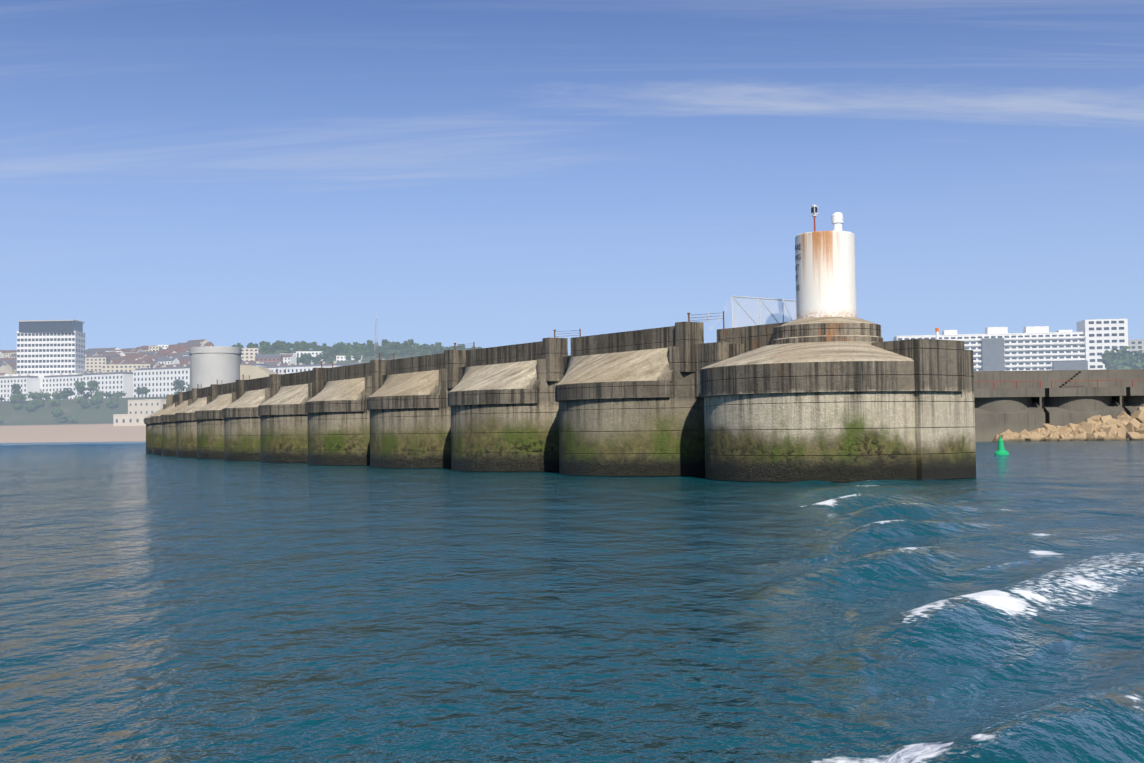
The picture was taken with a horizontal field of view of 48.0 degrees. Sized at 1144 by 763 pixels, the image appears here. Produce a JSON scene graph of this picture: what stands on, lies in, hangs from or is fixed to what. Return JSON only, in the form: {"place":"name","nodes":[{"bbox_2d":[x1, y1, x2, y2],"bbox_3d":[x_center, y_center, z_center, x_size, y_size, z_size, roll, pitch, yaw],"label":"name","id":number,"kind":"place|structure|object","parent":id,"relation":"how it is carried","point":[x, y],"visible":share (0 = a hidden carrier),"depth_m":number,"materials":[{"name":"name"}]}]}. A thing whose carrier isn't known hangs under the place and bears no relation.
{"place":"outdoors","nodes":[
{"label":"outdoors","id":0,"kind":"place"},
{"bbox_2d":[0,350,1105,442],"bbox_3d":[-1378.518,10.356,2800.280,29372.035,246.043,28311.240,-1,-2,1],"label":"terrain ground","id":1,"kind":"structure","parent":0,"point":[40,425],"depth_m":790.39,"materials":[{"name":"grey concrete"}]},
{"bbox_2d":[5,320,84,389],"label":"hospital tower","id":2,"kind":"structure","parent":1,"relation":"on","point":[49,347],"depth_m":1019.45,"materials":[{"name":"white paint"}]},
{"bbox_2d":[113,399,165,425],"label":"promenade building","id":3,"kind":"structure","parent":1,"relation":"on","point":[139,411],"depth_m":726.35,"materials":[{"name":"white paint"}]},
{"bbox_2d":[0,339,296,398],"bbox_3d":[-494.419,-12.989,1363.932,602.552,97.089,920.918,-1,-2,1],"label":"town houses","id":4,"kind":"structure","parent":1,"relation":"on","point":[137,355],"depth_m":1305.38,"materials":[{"name":"white paint"}]},
{"bbox_2d":[0,359,384,400],"bbox_3d":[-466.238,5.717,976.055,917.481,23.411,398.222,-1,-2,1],"label":"buildings","id":5,"kind":"structure","parent":1,"relation":"on","point":[156,382],"depth_m":903.27,"materials":[{"name":"white paint"}]},
{"bbox_2d":[85,345,362,372],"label":"hillside blocks","id":6,"kind":"structure","parent":1,"relation":"on","point":[104,364],"depth_m":1171.93,"materials":[{"name":"white paint"}]},
{"bbox_2d":[374,318,378,348],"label":"antenna mast","id":7,"kind":"object","parent":1,"relation":"on","point":[376,335],"depth_m":1386.67,"materials":[{"name":"silver metal"}]},
{"bbox_2d":[0,339,1143,422],"bbox_3d":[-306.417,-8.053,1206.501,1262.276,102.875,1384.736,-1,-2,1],"label":"trees","id":8,"kind":"object","parent":1,"relation":"on","point":[1124,358],"depth_m":869.35,"materials":[{"name":"green plant"}]},
{"bbox_2d":[935,328,938,339],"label":"post","id":9,"kind":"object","parent":1,"relation":"on","point":[937,333],"depth_m":196.81,"materials":[{"name":"white metal"}]},
{"bbox_2d":[893,319,1127,370],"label":"apartment buildings","id":10,"kind":"structure","parent":1,"relation":"on","point":[1087,344],"depth_m":660.25,"materials":[{"name":"white paint"}]},
{"bbox_2d":[1128,339,1143,354],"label":"building","id":11,"kind":"structure","parent":1,"relation":"on","point":[1136,345],"depth_m":824.41,"materials":[{"name":"white paint"}]},
{"bbox_2d":[0,440,1143,762],"bbox_3d":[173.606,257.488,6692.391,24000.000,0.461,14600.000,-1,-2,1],"label":"water","id":12,"kind":"structure","parent":0,"point":[170,610],"depth_m":17.59,"materials":[{"name":"blue liquid"}]},
{"bbox_2d":[144,322,729,476],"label":"breakwater","id":13,"kind":"object","parent":12,"relation":"in","point":[625,404],"visible":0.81,"depth_m":81.71,"materials":[{"name":"concrete"}]},
{"bbox_2d":[189,346,241,390],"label":"storage tank","id":14,"kind":"object","parent":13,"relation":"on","point":[209,365],"visible":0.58,"depth_m":312.86,"materials":[{"name":"metal"}]},
{"bbox_2d":[240,365,276,379],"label":"breakwater ramp block","id":15,"kind":"structure","parent":13,"relation":"on","point":[253,372],"depth_m":290.50,"materials":[{"name":"concrete"}]},
{"bbox_2d":[183,311,724,391],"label":"railings","id":16,"kind":"object","parent":13,"relation":"on","point":[689,320],"visible":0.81,"depth_m":88.45,"materials":[{"name":"metal"}]},
{"bbox_2d":[700,322,975,482],"bbox_3d":[12.682,3.420,65.519,13.020,12.900,14.680,1,-3,-36],"label":"caisson","id":17,"kind":"object","parent":12,"relation":"in","point":[843,411],"visible":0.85,"depth_m":59.59,"materials":[{"name":"concrete"}]},
{"bbox_2d":[686,296,795,329],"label":"fence frame","id":18,"kind":"object","parent":17,"relation":"on","point":[746,312],"visible":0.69,"depth_m":69.67,"materials":[{"name":"grey metal"}]},
{"bbox_2d":[732,298,795,326],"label":"fence","id":19,"kind":"object","parent":18,"relation":"attached to","point":[762,311],"visible":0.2,"depth_m":70.05,"materials":[{"name":"grey metal"}]},
{"bbox_2d":[771,317,882,344],"bbox_3d":[12.923,-2.451,65.157,5.557,1.400,5.557,-1,-2,1],"label":"tower base","id":20,"kind":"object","parent":17,"relation":"on","point":[820,329],"depth_m":62.90,"materials":[{"name":"grey concrete"}]},
{"bbox_2d":[795,231,856,318],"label":"lighthouse tower","id":21,"kind":"structure","parent":20,"relation":"on","point":[826,276],"depth_m":63.97,"materials":[{"name":"white metal"}]},
{"bbox_2d":[795,244,800,290],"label":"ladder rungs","id":22,"kind":"object","parent":21,"relation":"attached to","point":[797,256],"visible":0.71,"depth_m":64.96,"materials":[{"name":"grey metal"}]},
{"bbox_2d":[811,205,842,231],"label":"navigation lights","id":23,"kind":"object","parent":21,"relation":"on","point":[837,220],"visible":0.69,"depth_m":64.96},
{"bbox_2d":[994,436,1008,454],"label":"buoy","id":24,"kind":"object","parent":12,"relation":"in","point":[1001,450],"visible":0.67,"depth_m":109.65,"materials":[{"name":"green plastic"}]},
{"bbox_2d":[974,369,1143,441],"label":"breakwater","id":25,"kind":"object","parent":12,"relation":"in","point":[1029,406],"visible":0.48,"depth_m":205.31,"materials":[{"name":"concrete"}]},
{"bbox_2d":[992,406,1143,441],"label":"armour blocks","id":26,"kind":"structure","parent":12,"relation":"in","point":[1124,426],"depth_m":200.74,"materials":[{"name":"stone"}]},
{"bbox_2d":[0,0,1143,354],"label":"sky","id":27,"kind":"structure","parent":0,"point":[486,173],"materials":[{"name":"blue"}]},
{"bbox_2d":[990,380,1132,388],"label":"railing","id":28,"kind":"object","parent":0,"point":[1051,382],"visible":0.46,"depth_m":204.85,"materials":[{"name":"metal"}]}
]}

